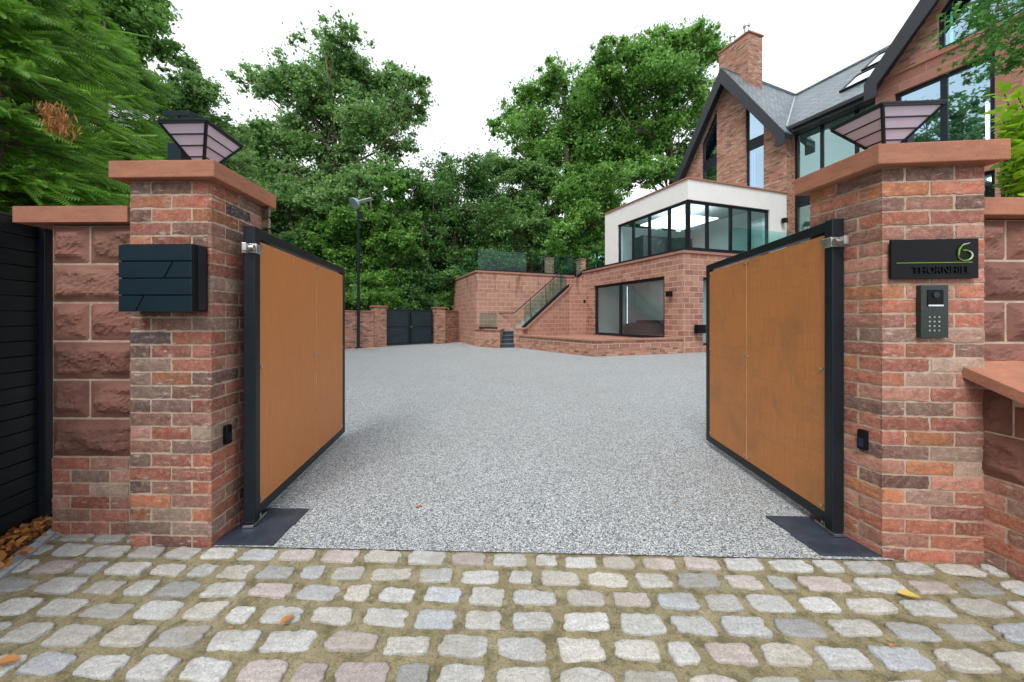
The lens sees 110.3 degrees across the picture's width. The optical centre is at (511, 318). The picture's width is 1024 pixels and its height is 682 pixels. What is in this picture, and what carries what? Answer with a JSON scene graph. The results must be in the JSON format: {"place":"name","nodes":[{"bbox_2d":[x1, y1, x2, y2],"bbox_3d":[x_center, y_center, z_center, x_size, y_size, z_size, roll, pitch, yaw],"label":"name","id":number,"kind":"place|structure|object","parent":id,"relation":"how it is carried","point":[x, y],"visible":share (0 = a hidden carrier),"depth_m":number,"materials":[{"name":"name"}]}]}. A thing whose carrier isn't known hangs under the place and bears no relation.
{"place":"outdoors","nodes":[
{"label":"outdoors","id":0,"kind":"place"},
{"bbox_2d":[369,305,387,346],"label":"gate pier","id":1,"kind":"structure","parent":0,"point":[380,325],"depth_m":15.47,"materials":[{"name":"brick"}]},
{"bbox_2d":[387,309,432,344],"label":"yard gates","id":2,"kind":"object","parent":1,"relation":"attached to","point":[423,325],"visible":0.83,"depth_m":16.67,"materials":[{"name":"black metal"}]},
{"bbox_2d":[431,307,445,343],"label":"gate pier","id":3,"kind":"structure","parent":0,"point":[438,325],"depth_m":17.45,"materials":[{"name":"brick"}]},
{"bbox_2d":[90,0,919,261],"label":"sky","id":4,"kind":"structure","parent":0,"point":[469,50],"materials":[{"name":"white"}]},
{"bbox_2d":[544,257,554,272],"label":"terrace pier","id":5,"kind":"structure","parent":0,"point":[549,265],"depth_m":18.44,"materials":[{"name":"stone"}]},
{"bbox_2d":[214,342,893,559],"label":"driveway","id":6,"kind":"structure","parent":0,"point":[628,447],"depth_m":3.01,"materials":[{"name":"grey gravel"}]},
{"bbox_2d":[214,508,308,544],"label":"slate tiles","id":7,"kind":"object","parent":6,"relation":"on","point":[272,526],"visible":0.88,"depth_m":2.09,"materials":[{"name":"grey stone"}]},
{"bbox_2d":[345,310,373,348],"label":"boundary wall","id":8,"kind":"structure","parent":6,"relation":"on","point":[366,328],"depth_m":15.07,"materials":[{"name":"brick"}]},
{"bbox_2d":[350,197,372,347],"bbox_3d":[-6.317,-1.915,14.984,0.920,6.330,0.553,0,0,-39],"label":"lamp post","id":9,"kind":"object","parent":6,"relation":"on","point":[355,203],"visible":0.98,"depth_m":14.85,"materials":[{"name":"black metal"}]},
{"bbox_2d":[445,310,458,342],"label":"boundary wall","id":10,"kind":"structure","parent":6,"relation":"on","point":[451,326],"depth_m":18.32,"materials":[{"name":"brick"}]},
{"bbox_2d":[474,328,504,347],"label":"planter wall","id":11,"kind":"structure","parent":6,"relation":"on","point":[491,338],"depth_m":15.35,"materials":[{"name":"brick"}]},
{"bbox_2d":[479,327,497,328],"bbox_3d":[-1.026,0.110,15.325,0.973,0.679,0.070,0,0,34],"label":"glass balustrade","id":12,"kind":"object","parent":11,"relation":"on","point":[488,327],"visible":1,"depth_m":15.27,"materials":[{"name":"black metal"}]},
{"bbox_2d":[501,330,513,347],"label":"entrance steps","id":13,"kind":"structure","parent":6,"relation":"on","point":[507,340],"depth_m":15.47,"materials":[{"name":"stone"}]},
{"bbox_2d":[450,270,585,345],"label":"terrace wall","id":14,"kind":"structure","parent":6,"relation":"on","point":[481,298],"depth_m":16.93,"materials":[{"name":"brick"}]},
{"bbox_2d":[462,269,573,275],"bbox_3d":[0.142,-2.640,18.585,5.107,0.979,3.273,0,0,-23],"label":"coping","id":15,"kind":"object","parent":14,"relation":"on","point":[520,272],"visible":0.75,"depth_m":16.95,"materials":[{"name":"red stone"}]},
{"bbox_2d":[512,328,530,347],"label":"gate pier","id":16,"kind":"structure","parent":6,"relation":"on","point":[520,331],"depth_m":15.17,"materials":[{"name":"brick"}]},
{"bbox_2d":[302,347,773,542],"bbox_3d":[-0.442,1.241,9.380,8.597,0.006,15.155,0,0,-20],"label":"leaf debris","id":17,"kind":"object","parent":6,"relation":"on","point":[394,455],"visible":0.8,"depth_m":13.13,"materials":[{"name":"brown plant"}]},
{"bbox_2d":[499,260,582,335],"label":"staircase","id":18,"kind":"structure","parent":6,"relation":"on","point":[550,317],"depth_m":17.09,"materials":[{"name":"brick"}]},
{"bbox_2d":[554,334,625,338],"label":"patio","id":19,"kind":"structure","parent":6,"relation":"on","point":[592,336],"depth_m":16.21,"materials":[{"name":"stone"}]},
{"bbox_2d":[518,334,683,356],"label":"planter wall","id":20,"kind":"structure","parent":6,"relation":"on","point":[616,346],"depth_m":12.32,"materials":[{"name":"brick"}]},
{"bbox_2d":[766,516,881,556],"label":"slate tiles","id":21,"kind":"object","parent":6,"relation":"on","point":[808,531],"visible":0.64,"depth_m":2.00,"materials":[{"name":"grey stone"}]},
{"bbox_2d":[794,138,1010,564],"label":"gate pillar","id":22,"kind":"structure","parent":6,"relation":"on","point":[914,489],"depth_m":1.85,"materials":[{"name":"brick"}]},
{"bbox_2d":[706,219,848,536],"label":"driveway gate","id":23,"kind":"structure","parent":22,"relation":"attached to","point":[775,369],"depth_m":2.43,"materials":[{"name":"orange wood"}]},
{"bbox_2d":[857,429,868,450],"bbox_3d":[1.905,0.659,1.936,0.028,0.110,0.044,0,0,-10],"label":"photocell","id":24,"kind":"object","parent":22,"relation":"attached to","point":[862,439],"visible":1,"depth_m":1.93,"materials":[{"name":"black plastic"}]},
{"bbox_2d":[829,99,947,149],"bbox_3d":[2.198,-1.060,2.065,0.504,0.338,0.331,0,0,0],"label":"pillar lamp","id":25,"kind":"object","parent":22,"relation":"on","point":[885,122],"visible":0.85,"depth_m":1.98,"materials":[{"name":"glass"}]},
{"bbox_2d":[916,285,947,337],"bbox_3d":[2.153,-0.035,1.823,0.128,0.268,0.034,0,0,5],"label":"intercom","id":26,"kind":"object","parent":22,"relation":"attached to","point":[931,311],"visible":1,"depth_m":1.81,"materials":[{"name":"black plastic"}]},
{"bbox_2d":[927,290,943,305],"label":"camera window","id":27,"kind":"structure","parent":26,"relation":"in","point":[931,300],"depth_m":1.81,"materials":[{"name":"black plastic"}]},
{"bbox_2d":[889,238,978,278],"bbox_3d":[2.154,-0.303,1.825,0.402,0.201,0.033,0,0,6],"label":"name sign","id":28,"kind":"object","parent":22,"relation":"attached to","point":[933,258],"visible":1,"depth_m":1.82,"materials":[{"name":"black plastic"}]},
{"bbox_2d":[982,81,1023,196],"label":"laurel shrub","id":29,"kind":"object","parent":6,"relation":"on","point":[1011,172],"visible":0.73,"depth_m":2.37,"materials":[{"name":"green plant"}]},
{"bbox_2d":[582,0,1023,352],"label":"house","id":30,"kind":"structure","parent":0,"point":[757,146],"depth_m":14.61,"materials":[{"name":"brick"}]},
{"bbox_2d":[595,277,663,337],"bbox_3d":[5.034,-0.395,15.646,0.080,2.410,4.494,0,0,-23],"label":"window","id":31,"kind":"structure","parent":30,"relation":"in","point":[621,284],"depth_m":15.97,"materials":[{"name":"black metal"}]},
{"bbox_2d":[618,200,690,261],"bbox_3d":[5.722,-3.413,14.761,0.080,1.806,3.884,0,0,-23],"label":"window","id":32,"kind":"structure","parent":30,"relation":"in","point":[668,209],"depth_m":14.72,"materials":[{"name":"black metal"}]},
{"bbox_2d":[665,291,672,296],"bbox_3d":[5.817,-0.899,13.167,0.208,0.200,0.200,0,0,-23],"label":"wall light","id":33,"kind":"object","parent":30,"relation":"attached to","point":[668,293],"visible":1,"depth_m":13.09,"materials":[{"name":"black metal"}]},
{"bbox_2d":[694,325,705,332],"bbox_3d":[6.729,0.385,12.786,0.300,0.300,0.288,0,0,-18],"label":"meter box","id":34,"kind":"object","parent":30,"relation":"attached to","point":[699,328],"visible":0.94,"depth_m":12.66,"materials":[{"name":"black metal"}]},
{"bbox_2d":[703,112,716,180],"bbox_3d":[9.946,-7.697,17.814,0.345,5.118,0.827,0,0,-4],"label":"window","id":35,"kind":"structure","parent":30,"relation":"in","point":[710,142],"depth_m":17.79,"materials":[{"name":"black glass"}]},
{"bbox_2d":[685,200,767,251],"bbox_3d":[8.301,-3.413,13.660,4.097,1.806,0.080,0,0,-18],"label":"window","id":36,"kind":"structure","parent":30,"relation":"in","point":[706,204],"depth_m":13.64,"materials":[{"name":"black metal"}]},
{"bbox_2d":[747,110,763,187],"bbox_3d":[10.804,-7.554,15.746,0.325,4.832,0.777,0,0,-4],"label":"window","id":37,"kind":"structure","parent":30,"relation":"in","point":[755,130],"depth_m":15.79,"materials":[{"name":"blue glass"}]},
{"bbox_2d":[781,218,787,222],"bbox_3d":[10.933,-3.925,14.319,0.180,0.180,0.192,0,0,-18],"label":"wall light","id":38,"kind":"object","parent":30,"relation":"attached to","point":[784,220],"visible":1,"depth_m":14.26,"materials":[{"name":"black metal"}]},
{"bbox_2d":[795,102,874,244],"bbox_3d":[12.289,-5.036,12.976,0.080,4.972,3.517,0,0,-23],"label":"window","id":39,"kind":"structure","parent":30,"relation":"in","point":[800,201],"depth_m":14.22,"materials":[{"name":"black metal"}]},
{"bbox_2d":[896,53,994,141],"bbox_3d":[12.259,-5.682,10.152,0.742,2.435,1.801,0,0,-2],"label":"window","id":40,"kind":"structure","parent":30,"relation":"in","point":[961,118],"depth_m":9.88,"materials":[{"name":"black glass"}]},
{"bbox_2d":[939,0,1022,49],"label":"window","id":41,"kind":"structure","parent":30,"relation":"in","point":[946,39],"depth_m":9.96,"materials":[{"name":"clear glass"}]},
{"bbox_2d":[984,170,994,196],"bbox_3d":[12.336,-3.257,9.967,0.080,1.214,1.494,0,0,-23],"label":"window","id":42,"kind":"structure","parent":30,"relation":"in","point":[992,173],"depth_m":9.32,"materials":[{"name":"black metal"}]},
{"label":"road","id":43,"kind":"structure","parent":0,"visible":0},
{"bbox_2d":[0,529,1023,681],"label":"cobble joints","id":44,"kind":"object","parent":43,"relation":"on","point":[492,661],"visible":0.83,"depth_m":1.49,"materials":[{"name":"brown soil"}]},
{"bbox_2d":[12,206,130,535],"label":"stone wall","id":45,"kind":"structure","parent":44,"relation":"on","point":[91,480],"depth_m":2.05,"materials":[{"name":"stone"}]},
{"bbox_2d":[109,160,275,547],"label":"gate pillar","id":46,"kind":"structure","parent":44,"relation":"on","point":[186,407],"depth_m":1.96,"materials":[{"name":"brick"}]},
{"bbox_2d":[119,244,207,311],"bbox_3d":[-1.860,-0.212,1.908,0.396,0.355,0.097,0,0,2],"label":"letterbox","id":47,"kind":"object","parent":46,"relation":"attached to","point":[164,277],"visible":1,"depth_m":1.86,"materials":[{"name":"black metal"}]},
{"bbox_2d":[157,111,242,163],"bbox_3d":[-1.942,-1.080,2.162,0.469,0.462,0.340,0,0,0],"label":"pillar lamp","id":48,"kind":"object","parent":46,"relation":"on","point":[192,136],"visible":0.77,"depth_m":2.08,"materials":[{"name":"glass"}]},
{"bbox_2d":[223,424,231,444],"bbox_3d":[-1.643,0.671,2.062,0.028,0.110,0.044,0,0,-5],"label":"photocell","id":49,"kind":"object","parent":46,"relation":"attached to","point":[227,434],"visible":1,"depth_m":2.04,"materials":[{"name":"black plastic"}]},
{"bbox_2d":[241,226,344,528],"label":"driveway gate","id":50,"kind":"structure","parent":46,"relation":"attached to","point":[293,367],"depth_m":2.51,"materials":[{"name":"brown wood"}]},
{"bbox_2d":[279,615,292,624],"bbox_3d":[-0.924,1.232,1.463,0.035,0.007,0.049,0,0,0],"label":"fallen leaf","id":51,"kind":"object","parent":44,"relation":"on","point":[286,618],"visible":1,"depth_m":1.46,"materials":[{"name":"orange plant"}]},
{"bbox_2d":[0,523,1023,681],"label":"cobblestones","id":52,"kind":"structure","parent":44,"relation":"in","point":[155,668],"depth_m":1.49,"materials":[{"name":"stone"}]},
{"bbox_2d":[0,653,19,664],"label":"fallen leaf","id":53,"kind":"object","parent":52,"relation":"on","point":[9,658],"visible":1,"depth_m":1.29,"materials":[{"name":"orange plant"}]},
{"bbox_2d":[0,212,52,536],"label":"slatted gate","id":54,"kind":"structure","parent":52,"relation":"on","point":[26,359],"depth_m":2.08,"materials":[{"name":"black metal"}]},
{"bbox_2d":[0,514,52,568],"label":"leaf litter","id":55,"kind":"object","parent":52,"relation":"on","point":[13,539],"visible":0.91,"depth_m":1.97,"materials":[{"name":"brown plant"}]},
{"bbox_2d":[961,361,1023,581],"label":"garden wall","id":56,"kind":"structure","parent":52,"relation":"on","point":[1001,383],"depth_m":1.75,"materials":[{"name":"brick"}]},
{"bbox_2d":[897,589,921,597],"bbox_3d":[1.774,1.231,1.593,0.077,0.010,0.047,0,0,0],"label":"fallen leaf","id":57,"kind":"object","parent":44,"relation":"on","point":[905,592],"visible":1,"depth_m":1.60,"materials":[{"name":"yellow plant"}]},
{"bbox_2d":[984,197,1023,361],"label":"stone wall","id":58,"kind":"structure","parent":44,"relation":"on","point":[1004,278],"depth_m":1.92,"materials":[{"name":"stone"}]},
{"label":"ground","id":59,"kind":"structure","parent":0,"visible":0},
{"bbox_2d":[0,529,55,579],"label":"kerb edging","id":60,"kind":"object","parent":59,"relation":"on","point":[16,561],"visible":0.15,"depth_m":1.85,"materials":[{"name":"concrete"}]},
{"bbox_2d":[0,0,157,214],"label":"conifer","id":61,"kind":"object","parent":59,"relation":"on","point":[27,125],"visible":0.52,"depth_m":4.20,"materials":[{"name":"green plant"}]},
{"bbox_2d":[2,0,171,205],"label":"conifer","id":62,"kind":"object","parent":59,"relation":"on","point":[121,144],"visible":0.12,"depth_m":6.28,"materials":[{"name":"green plant"}]},
{"bbox_2d":[8,0,190,158],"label":"woodland tree","id":63,"kind":"object","parent":59,"relation":"on","point":[151,19],"visible":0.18,"depth_m":10.42,"materials":[{"name":"green plant"}]},
{"bbox_2d":[43,0,184,186],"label":"conifer","id":64,"kind":"object","parent":59,"relation":"on","point":[149,84],"visible":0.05,"depth_m":8.63,"materials":[{"name":"green plant"}]},
{"bbox_2d":[129,53,282,217],"bbox_3d":[-12.914,-4.955,15.195,7.188,12.642,4.326,0,0,0],"label":"woodland tree","id":65,"kind":"object","parent":59,"relation":"on","point":[197,90],"visible":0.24,"depth_m":14.55,"materials":[{"name":"green plant"}]},
{"bbox_2d":[275,193,339,234],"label":"woodland tree","id":66,"kind":"object","parent":59,"relation":"on","point":[285,213],"depth_m":26.48,"materials":[{"name":"green plant"}]},
{"bbox_2d":[246,163,388,264],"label":"woodland tree","id":67,"kind":"object","parent":59,"relation":"on","point":[307,204],"visible":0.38,"depth_m":19.12,"materials":[{"name":"green plant"}]},
{"bbox_2d":[216,6,438,309],"bbox_3d":[-13.560,-9.435,24.438,17.750,21.711,10.529,0,0,0],"label":"oak tree","id":68,"kind":"object","parent":59,"relation":"on","point":[343,70],"visible":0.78,"depth_m":23.03,"materials":[{"name":"green plant"}]},
{"bbox_2d":[282,185,400,309],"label":"woodland tree","id":69,"kind":"object","parent":59,"relation":"on","point":[350,307],"depth_m":26.02,"materials":[{"name":"green plant"}]},
{"bbox_2d":[318,257,373,309],"bbox_3d":[-8.401,-0.739,16.750,3.820,4.189,2.888,0,0,-13],"label":"shrub","id":70,"kind":"object","parent":59,"relation":"on","point":[351,297],"visible":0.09,"depth_m":16.63,"materials":[{"name":"green plant"}]},
{"bbox_2d":[286,167,430,301],"bbox_3d":[-8.198,-3.286,19.178,7.611,9.289,4.800,0,0,0],"label":"woodland tree","id":71,"kind":"object","parent":59,"relation":"on","point":[378,228],"visible":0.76,"depth_m":18.67,"materials":[{"name":"green plant"}]},
{"bbox_2d":[346,267,408,332],"bbox_3d":[-6.809,-0.626,17.815,3.712,3.956,2.766,0,0,23],"label":"shrub","id":72,"kind":"object","parent":59,"relation":"on","point":[388,297],"visible":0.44,"depth_m":17.49,"materials":[{"name":"green plant"}]},
{"bbox_2d":[346,199,476,332],"bbox_3d":[-7.699,-4.514,28.377,13.201,11.808,8.758,0,0,0],"label":"woodland tree","id":73,"kind":"object","parent":59,"relation":"on","point":[388,209],"visible":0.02,"depth_m":26.78,"materials":[{"name":"green plant"}]},
{"bbox_2d":[383,265,442,334],"bbox_3d":[-5.579,-0.846,19.484,3.622,4.397,3.377,0,0,-25],"label":"shrub","id":74,"kind":"object","parent":59,"relation":"on","point":[416,298],"visible":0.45,"depth_m":19.14,"materials":[{"name":"green plant"}]},
{"bbox_2d":[383,164,490,339],"bbox_3d":[-4.338,-3.721,20.909,5.731,10.182,5.031,0,0,20],"label":"woodland tree","id":75,"kind":"object","parent":59,"relation":"on","point":[432,242],"visible":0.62,"depth_m":20.63,"materials":[{"name":"green plant"}]},
{"bbox_2d":[428,270,453,309],"bbox_3d":[-3.649,-0.758,20.405,2.735,4.225,3.306,0,0,-31],"label":"shrub","id":76,"kind":"object","parent":59,"relation":"on","point":[447,303],"visible":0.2,"depth_m":20.21,"materials":[{"name":"green plant"}]},
{"bbox_2d":[389,141,524,274],"bbox_3d":[-3.856,-4.702,23.535,9.437,12.181,8.071,0,0,34],"label":"tree","id":77,"kind":"object","parent":59,"relation":"on","point":[473,221],"visible":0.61,"depth_m":22.35,"materials":[{"name":"green plant"}]},
{"bbox_2d":[458,196,522,270],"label":"woodland tree","id":78,"kind":"object","parent":59,"relation":"on","point":[467,203],"visible":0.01,"depth_m":29.75,"materials":[{"name":"green plant"}]},
{"bbox_2d":[483,212,571,273],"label":"woodland tree","id":79,"kind":"object","parent":59,"relation":"on","point":[517,268],"visible":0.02,"depth_m":27.97,"materials":[{"name":"green plant"}]},
{"bbox_2d":[470,146,600,272],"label":"woodland tree","id":80,"kind":"object","parent":59,"relation":"on","point":[535,214],"visible":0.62,"depth_m":24.21,"materials":[{"name":"green plant"}]},
{"bbox_2d":[482,48,663,276],"bbox_3d":[4.835,-9.453,27.027,13.846,21.725,9.160,0,0,13],"label":"oak tree","id":81,"kind":"object","parent":59,"relation":"on","point":[575,134],"visible":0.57,"depth_m":25.85,"materials":[{"name":"green plant"}]},
{"bbox_2d":[541,156,654,275],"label":"woodland tree","id":82,"kind":"object","parent":59,"relation":"on","point":[582,210],"visible":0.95,"depth_m":21.85,"materials":[{"name":"green plant"}]},
{"bbox_2d":[541,192,666,272],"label":"woodland tree","id":83,"kind":"object","parent":59,"relation":"on","point":[603,258],"visible":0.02,"depth_m":29.98,"materials":[{"name":"green plant"}]},
{"bbox_2d":[572,14,735,230],"bbox_3d":[9.726,-9.514,24.476,9.742,21.776,8.944,0,0,24],"label":"oak tree","id":84,"kind":"object","parent":59,"relation":"on","point":[653,69],"visible":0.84,"depth_m":23.10,"materials":[{"name":"green plant"}]},
{"bbox_2d":[920,0,1023,84],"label":"maple tree","id":85,"kind":"object","parent":59,"relation":"on","point":[993,32],"visible":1,"depth_m":2.91,"materials":[{"name":"green plant"}]},
{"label":"terrace deck","id":86,"kind":"structure","parent":0,"visible":0},
{"bbox_2d":[576,258,586,277],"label":"terrace pier","id":87,"kind":"structure","parent":86,"relation":"on","point":[580,264],"depth_m":18.74,"materials":[{"name":"brick"}]}
]}

